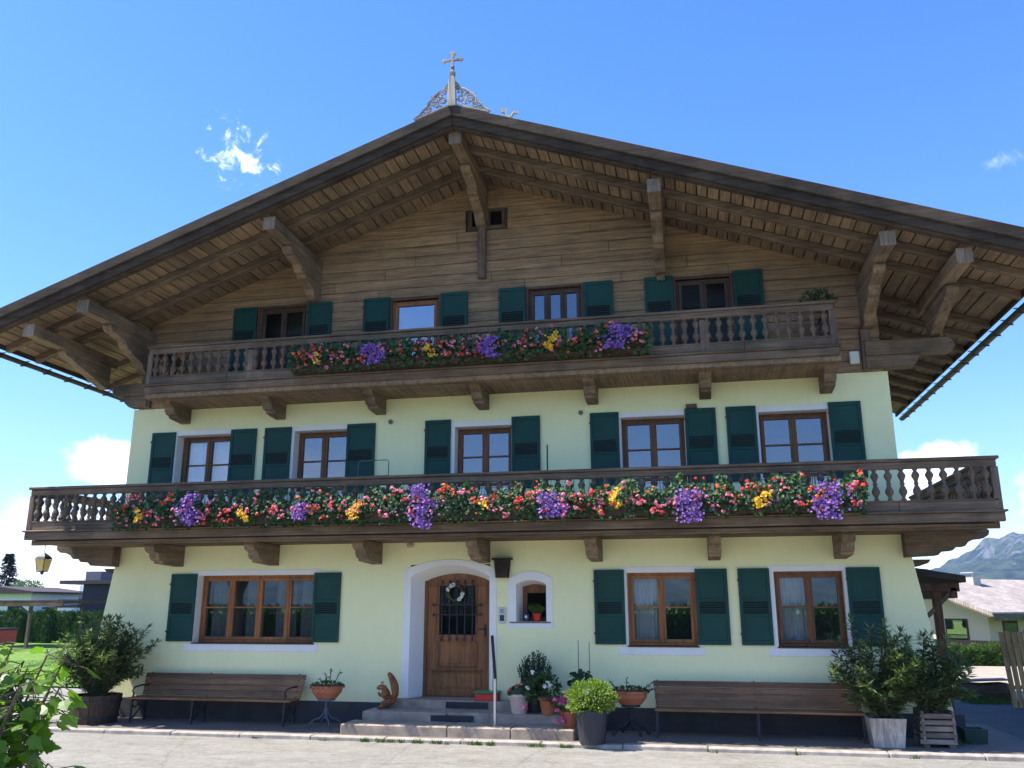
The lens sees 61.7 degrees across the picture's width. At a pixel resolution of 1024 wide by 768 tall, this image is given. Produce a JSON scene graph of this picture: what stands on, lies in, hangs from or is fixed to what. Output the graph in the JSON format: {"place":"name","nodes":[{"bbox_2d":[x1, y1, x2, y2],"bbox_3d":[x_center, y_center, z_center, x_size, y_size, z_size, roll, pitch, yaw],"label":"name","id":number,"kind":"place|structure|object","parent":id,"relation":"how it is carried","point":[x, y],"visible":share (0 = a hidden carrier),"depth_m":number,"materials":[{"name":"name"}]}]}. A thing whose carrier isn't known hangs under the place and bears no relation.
{"place":"outdoors","nodes":[
{"label":"outdoors","id":0,"kind":"place"},
{"bbox_2d":[0,641,78,686],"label":"lawn","id":1,"kind":"structure","parent":0,"point":[25,655],"depth_m":36.41,"materials":[{"name":"green plant"}]},
{"bbox_2d":[0,628,19,644],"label":"garden trailer","id":2,"kind":"object","parent":1,"relation":"on","point":[8,634],"visible":1,"depth_m":41.00,"materials":[{"name":"red paint"}]},
{"bbox_2d":[3,607,18,627],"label":"thuja shrub","id":3,"kind":"object","parent":1,"relation":"on","point":[12,612],"visible":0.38,"depth_m":51.48,"materials":[{"name":"green plant"}]},
{"bbox_2d":[10,608,27,642],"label":"thuja shrub","id":4,"kind":"object","parent":1,"relation":"on","point":[20,620],"visible":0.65,"depth_m":50.71,"materials":[{"name":"green plant"}]},
{"bbox_2d":[29,610,44,642],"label":"thuja shrub","id":5,"kind":"object","parent":1,"relation":"on","point":[36,620],"visible":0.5,"depth_m":50.87,"materials":[{"name":"green plant"}]},
{"bbox_2d":[36,608,57,642],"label":"thuja shrub","id":6,"kind":"object","parent":1,"relation":"on","point":[47,631],"visible":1,"depth_m":50.31,"materials":[{"name":"green plant"}]},
{"bbox_2d":[0,609,104,640],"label":"clipped hedge","id":7,"kind":"object","parent":1,"relation":"on","point":[60,615],"visible":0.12,"depth_m":54.29,"materials":[{"name":"green plant"}]},
{"bbox_2d":[0,600,105,647],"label":"carport","id":8,"kind":"object","parent":1,"relation":"on","point":[29,603],"visible":0.77,"depth_m":44.50,"materials":[{"name":"brown wood"}]},
{"bbox_2d":[58,610,77,642],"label":"thuja shrub","id":9,"kind":"object","parent":1,"relation":"on","point":[70,618],"visible":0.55,"depth_m":50.56,"materials":[{"name":"green plant"}]},
{"bbox_2d":[69,613,90,639],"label":"thuja shrub","id":10,"kind":"object","parent":1,"relation":"on","point":[75,624],"visible":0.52,"depth_m":49.89,"materials":[{"name":"green plant"}]},
{"bbox_2d":[57,571,112,615],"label":"modern house","id":11,"kind":"structure","parent":1,"relation":"on","point":[96,584],"depth_m":56.04,"materials":[{"name":"grey metal"}]},
{"bbox_2d":[92,610,103,631],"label":"thuja shrub","id":12,"kind":"object","parent":1,"relation":"on","point":[100,615],"visible":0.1,"depth_m":50.28,"materials":[{"name":"green plant"}]},
{"bbox_2d":[0,586,82,611],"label":"house","id":13,"kind":"structure","parent":0,"point":[24,593],"depth_m":68.87,"materials":[{"name":"white"}]},
{"bbox_2d":[7,606,19,609],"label":"window","id":14,"kind":"structure","parent":13,"relation":"in","point":[9,607],"depth_m":68.10,"materials":[{"name":"black"}]},
{"bbox_2d":[5,687,84,719],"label":"side road","id":15,"kind":"structure","parent":0,"point":[65,691],"depth_m":20.29,"materials":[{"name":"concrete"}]},
{"bbox_2d":[42,604,80,615],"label":"house","id":16,"kind":"structure","parent":0,"point":[68,606],"depth_m":67.79,"materials":[{"name":"black"}]},
{"bbox_2d":[0,0,1023,590],"label":"sky","id":17,"kind":"structure","parent":0,"point":[125,124],"materials":[{"name":"blue"}]},
{"bbox_2d":[5,666,1023,687],"bbox_3d":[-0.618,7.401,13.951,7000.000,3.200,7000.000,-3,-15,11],"label":"ground","id":18,"kind":"structure","parent":0,"point":[76,687],"depth_m":22.84,"materials":[{"name":"green plant"}]},
{"bbox_2d":[0,553,18,585],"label":"spruce tree","id":19,"kind":"object","parent":18,"relation":"on","point":[9,560],"visible":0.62,"depth_m":96.13,"materials":[{"name":"green plant"}]},
{"bbox_2d":[9,579,44,586],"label":"broadleaf tree","id":20,"kind":"object","parent":18,"relation":"on","point":[20,583],"visible":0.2,"depth_m":95.14,"materials":[{"name":"green plant"}]},
{"bbox_2d":[0,51,1023,738],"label":"farmhouse","id":21,"kind":"object","parent":18,"relation":"on","point":[456,219],"visible":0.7,"depth_m":15.18,"materials":[{"name":"yellow paint"}]},
{"bbox_2d":[35,546,51,574],"bbox_3d":[-8.621,3.213,15.801,0.212,0.580,0.212,-3,-15,11],"label":"hanging lantern","id":22,"kind":"object","parent":21,"relation":"hanging from","point":[43,561],"visible":0.96,"depth_m":15.72,"materials":[{"name":"glass"}]},
{"bbox_2d":[104,489,170,530],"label":"flower box","id":23,"kind":"object","parent":21,"relation":"attached to","point":[148,519],"visible":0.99,"depth_m":14.80,"materials":[{"name":"plant"}]},
{"bbox_2d":[169,353,189,359],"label":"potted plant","id":24,"kind":"object","parent":21,"relation":"on","point":[186,354],"visible":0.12,"depth_m":16.59,"materials":[{"name":"green plant"}]},
{"bbox_2d":[160,486,227,529],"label":"flower box","id":25,"kind":"object","parent":21,"relation":"attached to","point":[200,515],"visible":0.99,"depth_m":14.55,"materials":[{"name":"plant"}]},
{"bbox_2d":[164,428,236,502],"bbox_3d":[-5.992,1.632,16.787,1.430,1.420,0.425,-3,-15,11],"label":"window","id":26,"kind":"structure","parent":21,"relation":"in","point":[208,461],"depth_m":16.93,"materials":[{"name":"clear glass"}]},
{"bbox_2d":[215,486,280,527],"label":"flower box","id":27,"kind":"object","parent":21,"relation":"attached to","point":[241,514],"visible":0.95,"depth_m":14.39,"materials":[{"name":"plant"}]},
{"bbox_2d":[184,569,321,651],"bbox_3d":[-4.708,4.172,15.836,2.630,1.440,0.395,-3,-15,11],"label":"window","id":28,"kind":"structure","parent":21,"relation":"in","point":[221,638],"depth_m":15.88,"materials":[{"name":"brown wood"}]},
{"bbox_2d":[258,307,305,369],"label":"window","id":29,"kind":"structure","parent":21,"relation":"in","point":[285,313],"depth_m":17.04,"materials":[{"name":"black wood"}]},
{"bbox_2d":[266,484,337,527],"bbox_3d":[-3.453,2.009,14.244,1.236,0.731,0.431,-3,-15,11],"label":"flower box","id":30,"kind":"object","parent":21,"relation":"attached to","point":[294,511],"visible":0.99,"depth_m":14.18,"materials":[{"name":"plant"}]},
{"bbox_2d":[280,338,348,374],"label":"flower box","id":31,"kind":"object","parent":21,"relation":"attached to","point":[312,362],"visible":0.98,"depth_m":15.19,"materials":[{"name":"plant"}]},
{"bbox_2d":[284,424,348,499],"bbox_3d":[-3.624,1.501,16.278,1.340,1.410,0.355,-3,-15,11],"label":"window","id":32,"kind":"structure","parent":21,"relation":"in","point":[299,433],"depth_m":16.38,"materials":[{"name":"brown wood"}]},
{"bbox_2d":[330,483,396,525],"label":"flower box","id":33,"kind":"object","parent":21,"relation":"attached to","point":[349,514],"visible":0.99,"depth_m":13.99,"materials":[{"name":"plant"}]},
{"bbox_2d":[357,459,388,475],"bbox_3d":[-2.405,1.794,14.789,0.577,0.978,0.018,-3,-15,11],"label":"wire rack","id":34,"kind":"object","parent":21,"relation":"on","point":[374,460],"visible":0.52,"depth_m":14.88,"materials":[{"name":"grey metal"}]},
{"bbox_2d":[341,336,405,371],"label":"flower box","id":35,"kind":"object","parent":21,"relation":"attached to","point":[354,361],"visible":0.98,"depth_m":14.96,"materials":[{"name":"plant"}]},
{"bbox_2d":[393,299,437,353],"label":"window","id":36,"kind":"structure","parent":21,"relation":"in","point":[397,305],"depth_m":16.54,"materials":[{"name":"brown wood"}]},
{"bbox_2d":[390,481,459,528],"bbox_3d":[-1.405,1.944,13.819,1.173,0.825,0.439,-3,-15,11],"label":"flower box","id":37,"kind":"object","parent":21,"relation":"attached to","point":[421,502],"visible":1,"depth_m":13.74,"materials":[{"name":"plant"}]},
{"bbox_2d":[399,332,465,368],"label":"flower box","id":38,"kind":"object","parent":21,"relation":"attached to","point":[429,359],"visible":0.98,"depth_m":14.78,"materials":[{"name":"plant"}]},
{"bbox_2d":[445,582,465,603],"bbox_3d":[-1.019,3.726,15.300,0.391,0.388,0.138,-3,-15,11],"label":"door wreath","id":39,"kind":"object","parent":21,"relation":"attached to","point":[460,597],"depth_m":15.29,"materials":[{"name":"white plant"}]},
{"bbox_2d":[422,573,489,696],"bbox_3d":[-0.976,4.406,15.186,1.250,2.140,0.141,-3,-15,11],"label":"front door","id":40,"kind":"structure","parent":21,"relation":"in","point":[456,665],"depth_m":15.13,"materials":[{"name":"brown wood"}]},
{"bbox_2d":[446,420,511,494],"bbox_3d":[-0.529,1.364,15.653,1.320,1.350,0.355,-3,-15,11],"label":"window","id":41,"kind":"structure","parent":21,"relation":"in","point":[458,429],"depth_m":15.72,"materials":[{"name":"brown wood"}]},
{"bbox_2d":[451,478,523,522],"bbox_3d":[-0.398,1.844,13.637,1.168,0.720,0.426,-3,-15,11],"label":"flower box","id":42,"kind":"object","parent":21,"relation":"attached to","point":[489,509],"visible":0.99,"depth_m":13.59,"materials":[{"name":"plant"}]},
{"bbox_2d":[467,207,507,231],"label":"window","id":43,"kind":"structure","parent":21,"relation":"in","point":[470,228],"depth_m":16.69,"materials":[{"name":"black wood"}]},
{"bbox_2d":[452,325,525,364],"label":"flower box","id":44,"kind":"object","parent":21,"relation":"attached to","point":[478,350],"visible":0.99,"depth_m":14.55,"materials":[{"name":"plant"}]},
{"bbox_2d":[491,558,512,577],"bbox_3d":[-0.169,3.182,14.847,0.340,0.335,0.240,-3,-15,11],"label":"wall lamp","id":45,"kind":"object","parent":21,"relation":"attached to","point":[502,567],"depth_m":14.76,"materials":[{"name":"metal"}]},
{"bbox_2d":[523,611,529,621],"bbox_3d":[0.251,3.982,14.716,0.113,0.180,0.120,-3,-15,11],"label":"sill jar","id":46,"kind":"object","parent":21,"relation":"on","point":[526,617],"visible":1,"depth_m":14.68,"materials":[{"name":"blue glass"}]},
{"bbox_2d":[523,584,545,620],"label":"niche window","id":47,"kind":"structure","parent":21,"relation":"in","point":[534,588],"depth_m":15.07,"materials":[{"name":"brown wood"}]},
{"bbox_2d":[528,603,545,621],"bbox_3d":[0.436,3.899,14.680,0.365,0.321,0.359,-3,-15,11],"label":"sill pot","id":48,"kind":"object","parent":21,"relation":"on","point":[536,609],"visible":0.99,"depth_m":14.63,"materials":[{"name":"red ceramic"}]},
{"bbox_2d":[546,445,547,469],"bbox_3d":[0.604,1.756,14.525,0.024,1.470,0.028,-3,-15,11],"label":"rod","id":49,"kind":"object","parent":21,"relation":"on","point":[547,455],"visible":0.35,"depth_m":14.66,"materials":[{"name":"metal"}]},
{"bbox_2d":[514,476,586,521],"bbox_3d":[0.608,1.793,13.434,1.162,0.721,0.430,-3,-15,11],"label":"flower box","id":50,"kind":"object","parent":21,"relation":"attached to","point":[539,509],"visible":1,"depth_m":13.36,"materials":[{"name":"plant"}]},
{"bbox_2d":[517,323,587,361],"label":"flower box","id":51,"kind":"object","parent":21,"relation":"attached to","point":[570,347],"visible":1,"depth_m":14.37,"materials":[{"name":"plant"}]},
{"bbox_2d":[529,287,581,340],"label":"window","id":52,"kind":"structure","parent":21,"relation":"in","point":[563,292],"depth_m":15.98,"materials":[{"name":"brown wood"}]},
{"bbox_2d":[580,318,652,357],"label":"flower box","id":53,"kind":"object","parent":21,"relation":"attached to","point":[617,342],"visible":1,"depth_m":14.13,"materials":[{"name":"plant"}]},
{"bbox_2d":[579,474,655,520],"bbox_3d":[1.617,1.739,13.231,1.164,0.732,0.431,-3,-15,11],"label":"flower box","id":54,"kind":"object","parent":21,"relation":"attached to","point":[610,505],"visible":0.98,"depth_m":13.18,"materials":[{"name":"plant"}]},
{"bbox_2d":[613,410,687,489],"bbox_3d":[2.458,1.185,15.061,1.360,1.390,0.355,-3,-15,11],"label":"window","id":55,"kind":"structure","parent":21,"relation":"in","point":[651,418],"depth_m":15.13,"materials":[{"name":"brown wood"}]},
{"bbox_2d":[619,566,704,655],"bbox_3d":[2.486,3.792,14.377,1.390,1.420,0.355,-3,-15,11],"label":"window","id":56,"kind":"structure","parent":21,"relation":"in","point":[644,587],"depth_m":14.42,"materials":[{"name":"brown wood"}]},
{"bbox_2d":[646,472,724,522],"bbox_3d":[2.621,1.724,13.019,1.172,0.803,0.434,-3,-15,11],"label":"flower box","id":57,"kind":"object","parent":21,"relation":"attached to","point":[697,505],"visible":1,"depth_m":12.94,"materials":[{"name":"plant"}]},
{"bbox_2d":[676,278,733,343],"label":"window","id":58,"kind":"structure","parent":21,"relation":"in","point":[702,284],"depth_m":15.44,"materials":[{"name":"black wood"}]},
{"bbox_2d":[713,468,794,518],"bbox_3d":[3.623,1.637,12.833,1.163,0.734,0.424,-3,-15,11],"label":"flower box","id":59,"kind":"object","parent":21,"relation":"attached to","point":[736,504],"visible":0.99,"depth_m":12.79,"materials":[{"name":"plant"}]},
{"bbox_2d":[755,404,840,486],"bbox_3d":[4.778,1.066,14.597,1.400,1.380,0.355,-3,-15,11],"label":"window","id":60,"kind":"structure","parent":21,"relation":"in","point":[790,413],"depth_m":14.67,"materials":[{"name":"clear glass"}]},
{"bbox_2d":[767,565,857,656],"bbox_3d":[4.802,3.668,13.915,1.340,1.420,0.355,-3,-15,11],"label":"window","id":61,"kind":"structure","parent":21,"relation":"in","point":[794,630],"depth_m":13.94,"materials":[{"name":"clear glass"}]},
{"bbox_2d":[799,287,838,312],"bbox_3d":[5.117,-1.425,14.371,0.656,0.436,0.531,-3,-15,11],"label":"potted plant","id":62,"kind":"object","parent":21,"relation":"on","point":[818,292],"visible":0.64,"depth_m":14.30,"materials":[{"name":"green plant"}]},
{"bbox_2d":[786,466,869,520],"bbox_3d":[4.636,1.616,12.616,1.156,0.812,0.436,-3,-15,11],"label":"flower box","id":63,"kind":"object","parent":21,"relation":"attached to","point":[810,501],"visible":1,"depth_m":12.54,"materials":[{"name":"plant"}]},
{"bbox_2d":[915,568,965,713],"bbox_3d":[8.041,5.168,17.589,1.470,2.790,4.100,-3,-15,11],"label":"porch canopy","id":64,"kind":"object","parent":21,"relation":"attached to","point":[938,588],"visible":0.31,"depth_m":15.96,"materials":[{"name":"brown wood"}]},
{"bbox_2d":[49,727,1023,761],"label":"kerb","id":65,"kind":"structure","parent":18,"relation":"on","point":[890,754],"depth_m":12.42,"materials":[{"name":"concrete"}]},
{"bbox_2d":[562,677,620,744],"bbox_3d":[1.171,4.794,12.622,0.845,0.906,0.843,-13,-19,41],"label":"potted boxwood","id":66,"kind":"object","parent":65,"relation":"on","point":[591,704],"visible":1,"depth_m":12.42,"materials":[{"name":"green plant"}]},
{"bbox_2d":[924,572,1023,649],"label":"neighbouring house","id":67,"kind":"structure","parent":18,"relation":"on","point":[978,610],"depth_m":42.60,"materials":[{"name":"beige paint"}]},
{"bbox_2d":[944,618,969,639],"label":"window","id":68,"kind":"structure","parent":67,"relation":"in","point":[958,629],"depth_m":42.94,"materials":[{"name":"green glass"}]},
{"bbox_2d":[1002,621,1018,640],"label":"window","id":69,"kind":"structure","parent":67,"relation":"in","point":[1011,626],"depth_m":42.12,"materials":[{"name":"green"}]},
{"bbox_2d":[935,639,1023,665],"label":"clipped hedge","id":70,"kind":"object","parent":18,"relation":"on","point":[979,654],"visible":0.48,"depth_m":30.27,"materials":[{"name":"green plant"}]},
{"bbox_2d":[7,732,1023,767],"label":"road","id":71,"kind":"structure","parent":0,"point":[95,750],"depth_m":11.71,"materials":[{"name":"grey asphalt"}]},
{"bbox_2d":[0,641,101,767],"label":"maple shrub","id":72,"kind":"object","parent":71,"relation":"on","point":[28,726],"visible":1,"depth_m":2.80,"materials":[{"name":"green plant"}]},
{"bbox_2d":[49,717,1023,754],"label":"pavement","id":73,"kind":"structure","parent":0,"point":[1000,742],"depth_m":13.09,"materials":[{"name":"concrete"}]},
{"bbox_2d":[43,609,164,724],"bbox_3d":[-7.292,4.964,15.181,2.017,1.915,1.429,-3,-15,11],"label":"potted oleander","id":74,"kind":"object","parent":73,"relation":"on","point":[101,658],"visible":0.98,"depth_m":14.99,"materials":[{"name":"green plant"}]},
{"bbox_2d":[127,672,306,726],"bbox_3d":[-5.167,5.476,14.953,3.110,0.804,0.587,-3,-15,11],"label":"wall bench","id":75,"kind":"object","parent":73,"relation":"on","point":[253,691],"depth_m":15.09,"materials":[{"name":"wood"}]},
{"bbox_2d":[306,698,343,727],"bbox_3d":[-3.118,5.500,14.368,0.544,0.445,0.359,-6,-16,21],"label":"iron stand","id":76,"kind":"object","parent":73,"relation":"on","point":[325,712],"visible":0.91,"depth_m":14.34,"materials":[{"name":"black metal"}]},
{"bbox_2d":[309,668,344,698],"bbox_3d":[-3.127,5.047,14.485,0.605,0.481,0.510,-3,-15,11],"label":"planted bowl","id":77,"kind":"object","parent":76,"relation":"on","point":[328,689],"visible":1,"depth_m":14.32,"materials":[{"name":"ceramic"}]},
{"bbox_2d":[340,696,578,740],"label":"stone steps","id":78,"kind":"structure","parent":73,"relation":"on","point":[455,717],"depth_m":13.56,"materials":[{"name":"stone"}]},
{"bbox_2d":[377,672,398,708],"bbox_3d":[-2.099,5.168,14.475,0.382,0.583,0.192,-3,-15,11],"label":"animal figurine","id":79,"kind":"object","parent":78,"relation":"on","point":[389,700],"visible":1,"depth_m":14.41,"materials":[{"name":"orange paint"}]},
{"bbox_2d":[473,690,500,700],"bbox_3d":[-0.410,5.213,14.350,0.430,0.155,0.230,-3,-15,11],"label":"toy crate","id":80,"kind":"object","parent":78,"relation":"on","point":[483,695],"visible":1,"depth_m":14.26,"materials":[{"name":"red plastic"}]},
{"bbox_2d":[491,635,497,725],"bbox_3d":[-0.291,4.784,13.947,0.090,1.322,0.974,1,-15,-3],"label":"handrail","id":81,"kind":"object","parent":78,"relation":"on","point":[493,677],"visible":1,"depth_m":13.58,"materials":[{"name":"metal"}]},
{"bbox_2d":[507,682,530,713],"bbox_3d":[0.114,5.024,13.759,0.385,0.490,0.348,-3,-15,11],"label":"potted geranium","id":82,"kind":"object","parent":78,"relation":"on","point":[517,696],"visible":0.87,"depth_m":13.63,"materials":[{"name":"ceramic"}]},
{"bbox_2d":[517,650,551,712],"bbox_3d":[0.371,4.855,14.056,0.584,0.966,0.581,2,-15,-8],"label":"potted conifer","id":83,"kind":"object","parent":78,"relation":"on","point":[535,708],"visible":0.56,"depth_m":13.97,"materials":[{"name":"green plant"}]},
{"bbox_2d":[520,670,562,714],"bbox_3d":[0.474,4.887,13.617,0.670,0.682,0.595,-3,-15,11],"label":"potted rose","id":84,"kind":"object","parent":78,"relation":"on","point":[547,705],"visible":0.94,"depth_m":13.52,"materials":[{"name":"plant"}]},
{"bbox_2d":[552,693,575,727],"bbox_3d":[0.862,4.995,13.185,0.498,0.525,0.456,-3,-15,11],"label":"potted petunia","id":85,"kind":"object","parent":78,"relation":"on","point":[568,718],"visible":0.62,"depth_m":13.07,"materials":[{"name":"ceramic"}]},
{"bbox_2d":[567,644,592,724],"bbox_3d":[1.116,4.850,13.770,0.579,1.400,0.415,-3,-15,11],"label":"potted plant","id":86,"kind":"object","parent":73,"relation":"on","point":[579,676],"visible":0.22,"depth_m":13.81,"materials":[{"name":"plant"}]},
{"bbox_2d":[251,737,975,758],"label":"weeds","id":87,"kind":"object","parent":73,"relation":"on","point":[365,739],"visible":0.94,"depth_m":12.71,"materials":[{"name":"green plant"}]},
{"bbox_2d":[612,705,650,736],"bbox_3d":[1.861,5.239,13.393,0.544,0.445,0.359,-6,-16,21],"label":"iron stand","id":88,"kind":"object","parent":73,"relation":"on","point":[631,721],"visible":0.96,"depth_m":13.37,"materials":[{"name":"black metal"}]},
{"bbox_2d":[607,677,655,704],"bbox_3d":[1.872,4.821,13.495,0.574,0.406,0.579,9,-17,-32],"label":"planted bowl","id":89,"kind":"object","parent":88,"relation":"on","point":[633,696],"visible":0.94,"depth_m":13.34,"materials":[{"name":"ceramic"}]},
{"bbox_2d":[653,680,866,743],"bbox_3d":[3.738,4.979,13.095,3.120,0.804,0.587,-3,-15,11],"label":"wall bench","id":90,"kind":"object","parent":73,"relation":"on","point":[676,689],"depth_m":13.27,"materials":[{"name":"wood"}]},
{"bbox_2d":[822,612,950,747],"bbox_3d":[5.387,4.253,12.408,1.703,1.858,1.344,-3,-15,11],"label":"potted oleander","id":91,"kind":"object","parent":73,"relation":"on","point":[885,724],"visible":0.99,"depth_m":12.27,"materials":[{"name":"green plant"}]},
{"bbox_2d":[878,629,983,747],"bbox_3d":[6.117,4.390,12.510,1.359,1.641,0.986,-9,-17,30],"label":"potted oleander","id":92,"kind":"object","parent":73,"relation":"on","point":[934,722],"visible":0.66,"depth_m":12.28,"materials":[{"name":"green plant"}]},
{"bbox_2d":[958,726,987,743],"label":"planter box","id":93,"kind":"object","parent":73,"relation":"on","point":[978,735],"visible":0.99,"depth_m":12.46,"materials":[{"name":"plastic"}]},
{"bbox_2d":[921,532,1023,579],"bbox_3d":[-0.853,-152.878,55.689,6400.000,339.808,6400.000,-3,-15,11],"label":"hills","id":94,"kind":"structure","parent":0,"point":[1001,558],"depth_m":2127.41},
{"bbox_2d":[954,702,1023,739],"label":"driveway","id":95,"kind":"structure","parent":0,"point":[1007,718],"depth_m":16.22,"materials":[{"name":"grey asphalt"}]},
{"bbox_2d":[998,630,1023,707],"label":"picket fence","id":96,"kind":"object","parent":95,"relation":"on","point":[1011,650],"visible":1,"depth_m":17.66,"materials":[{"name":"brown wood"}]},
{"bbox_2d":[954,666,1023,702],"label":"gravel yard","id":97,"kind":"structure","parent":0,"point":[990,671],"depth_m":26.56,"materials":[{"name":"white gravel"}]},
{"bbox_2d":[957,678,1010,700],"bbox_3d":[10.350,6.797,19.047,1.292,0.504,0.548,-3,-15,11],"label":"log trough","id":98,"kind":"object","parent":97,"relation":"on","point":[993,689],"visible":0.49,"depth_m":18.87,"materials":[{"name":"grey wood"}]},
{"bbox_2d":[956,696,1023,704],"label":"grass verge","id":99,"kind":"object","parent":97,"relation":"on","point":[984,700],"depth_m":18.36,"materials":[{"name":"green plant"}]}
]}

